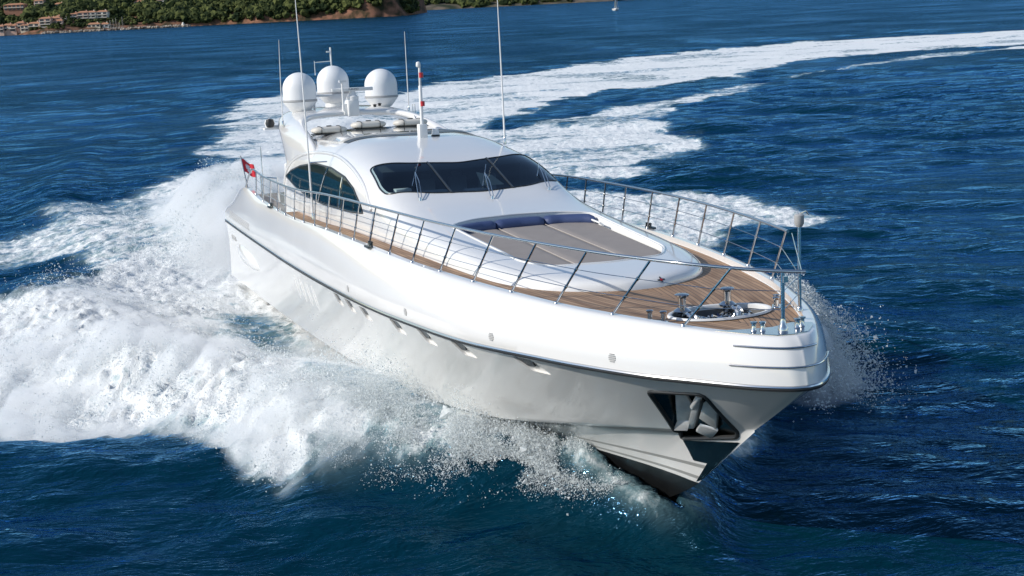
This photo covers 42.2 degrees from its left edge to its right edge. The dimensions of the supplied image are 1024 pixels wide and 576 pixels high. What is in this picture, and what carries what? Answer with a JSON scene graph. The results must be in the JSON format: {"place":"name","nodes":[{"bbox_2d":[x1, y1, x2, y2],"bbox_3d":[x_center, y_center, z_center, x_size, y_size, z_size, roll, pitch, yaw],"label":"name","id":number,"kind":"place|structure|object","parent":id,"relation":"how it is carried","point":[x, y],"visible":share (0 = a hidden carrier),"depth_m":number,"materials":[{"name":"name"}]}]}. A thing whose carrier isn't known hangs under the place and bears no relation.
{"place":"outdoors","nodes":[
{"label":"outdoors","id":0,"kind":"place"},
{"bbox_2d":[17,0,426,34],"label":"hillside","id":1,"kind":"structure","parent":0,"point":[386,8],"depth_m":1444.17,"materials":[{"name":"green plant"}]},
{"bbox_2d":[0,22,11,35],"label":"seaside house","id":2,"kind":"structure","parent":1,"relation":"on","point":[4,30],"depth_m":1443.06,"materials":[{"name":"paint"}]},
{"bbox_2d":[3,2,27,15],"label":"hillside villa","id":3,"kind":"object","parent":1,"relation":"on","point":[16,9],"visible":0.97,"depth_m":1515.14,"materials":[{"name":"brick"}]},
{"bbox_2d":[8,20,26,34],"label":"seaside house","id":4,"kind":"structure","parent":1,"relation":"on","point":[14,29],"depth_m":1443.75,"materials":[{"name":"paint"}]},
{"bbox_2d":[20,21,38,32],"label":"apartment block","id":5,"kind":"structure","parent":1,"relation":"on","point":[25,28],"depth_m":1442.46,"materials":[{"name":"paint"}]},
{"bbox_2d":[34,0,45,5],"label":"hillside house","id":6,"kind":"structure","parent":1,"relation":"on","point":[39,2],"depth_m":1526.66,"materials":[{"name":"paint"}]},
{"bbox_2d":[39,15,64,27],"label":"apartment block","id":7,"kind":"structure","parent":1,"relation":"on","point":[46,20],"depth_m":1440.45,"materials":[{"name":"paint"}]},
{"bbox_2d":[70,10,88,19],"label":"terraced flats","id":8,"kind":"structure","parent":1,"relation":"on","point":[81,14],"depth_m":1462.07,"materials":[{"name":"paint"}]},
{"bbox_2d":[86,21,100,27],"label":"harbour house","id":9,"kind":"structure","parent":1,"relation":"on","point":[97,24],"depth_m":1442.09,"materials":[{"name":"paint"}]},
{"bbox_2d":[88,9,109,19],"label":"terraced flats","id":10,"kind":"structure","parent":1,"relation":"on","point":[94,14],"depth_m":1464.94,"materials":[{"name":"paint"}]},
{"bbox_2d":[101,22,109,27],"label":"harbour house","id":11,"kind":"structure","parent":1,"relation":"on","point":[105,25],"depth_m":1444.35,"materials":[{"name":"paint"}]},
{"bbox_2d":[41,24,190,33],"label":"breakwater rocks","id":12,"kind":"object","parent":1,"relation":"on","point":[128,28],"visible":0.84,"depth_m":1414.12,"materials":[{"name":"stone"}]},
{"bbox_2d":[0,0,419,30],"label":"woodland","id":13,"kind":"object","parent":1,"relation":"on","point":[196,11],"visible":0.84,"depth_m":1466.58,"materials":[{"name":"green plant"}]},
{"bbox_2d":[0,0,1023,575],"bbox_3d":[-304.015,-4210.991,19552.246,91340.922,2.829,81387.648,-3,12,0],"label":"sea","id":14,"kind":"structure","parent":0,"point":[880,142],"depth_m":48.66,"materials":[{"name":"liquid"}]},
{"bbox_2d":[24,152,283,272],"bbox_3d":[-14.158,-6.237,70.047,25.930,4.416,39.919,-7,13,-18],"label":"stern spray","id":15,"kind":"object","parent":14,"relation":"on","point":[231,194],"visible":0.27,"depth_m":56.77,"materials":[{"name":"white liquid"}]},
{"bbox_2d":[0,227,451,491],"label":"wash spray","id":16,"kind":"object","parent":14,"relation":"on","point":[444,412],"visible":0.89,"depth_m":34.19,"materials":[{"name":"white liquid"}]},
{"bbox_2d":[181,304,628,515],"bbox_3d":[-3.185,2.430,28.035,5.703,3.765,10.545,-12,15,-35],"label":"bow spray","id":17,"kind":"object","parent":14,"relation":"on","point":[468,435],"visible":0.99,"depth_m":27.91,"materials":[{"name":"white liquid"}]},
{"bbox_2d":[225,0,829,497],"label":"motor yacht","id":18,"kind":"object","parent":14,"relation":"on","point":[495,278],"visible":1,"depth_m":27.68,"materials":[{"name":"white plastic"}]},
{"bbox_2d":[286,163,362,213],"bbox_3d":[-5.552,-3.026,38.540,0.239,1.135,9.276,-6,10,-21],"label":"side window","id":19,"kind":"structure","parent":18,"relation":"in","point":[325,179],"depth_m":37.85,"materials":[{"name":"blue glass"}]},
{"bbox_2d":[776,273,927,422],"bbox_3d":[7.648,1.055,34.816,5.362,3.117,7.943,-9,13,-25],"label":"port spray","id":20,"kind":"object","parent":14,"relation":"on","point":[809,298],"visible":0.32,"depth_m":34.27,"materials":[{"name":"white liquid"}]},
{"bbox_2d":[425,0,620,9],"bbox_3d":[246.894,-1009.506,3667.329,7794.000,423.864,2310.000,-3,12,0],"label":"hills","id":21,"kind":"structure","parent":0,"point":[439,6],"depth_m":2649.62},
{"bbox_2d":[424,0,619,7],"bbox_3d":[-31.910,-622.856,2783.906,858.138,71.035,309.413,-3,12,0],"label":"woodland","id":22,"kind":"object","parent":21,"relation":"on","point":[472,3],"visible":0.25,"depth_m":2650.39,"materials":[{"name":"green plant"}]}
]}

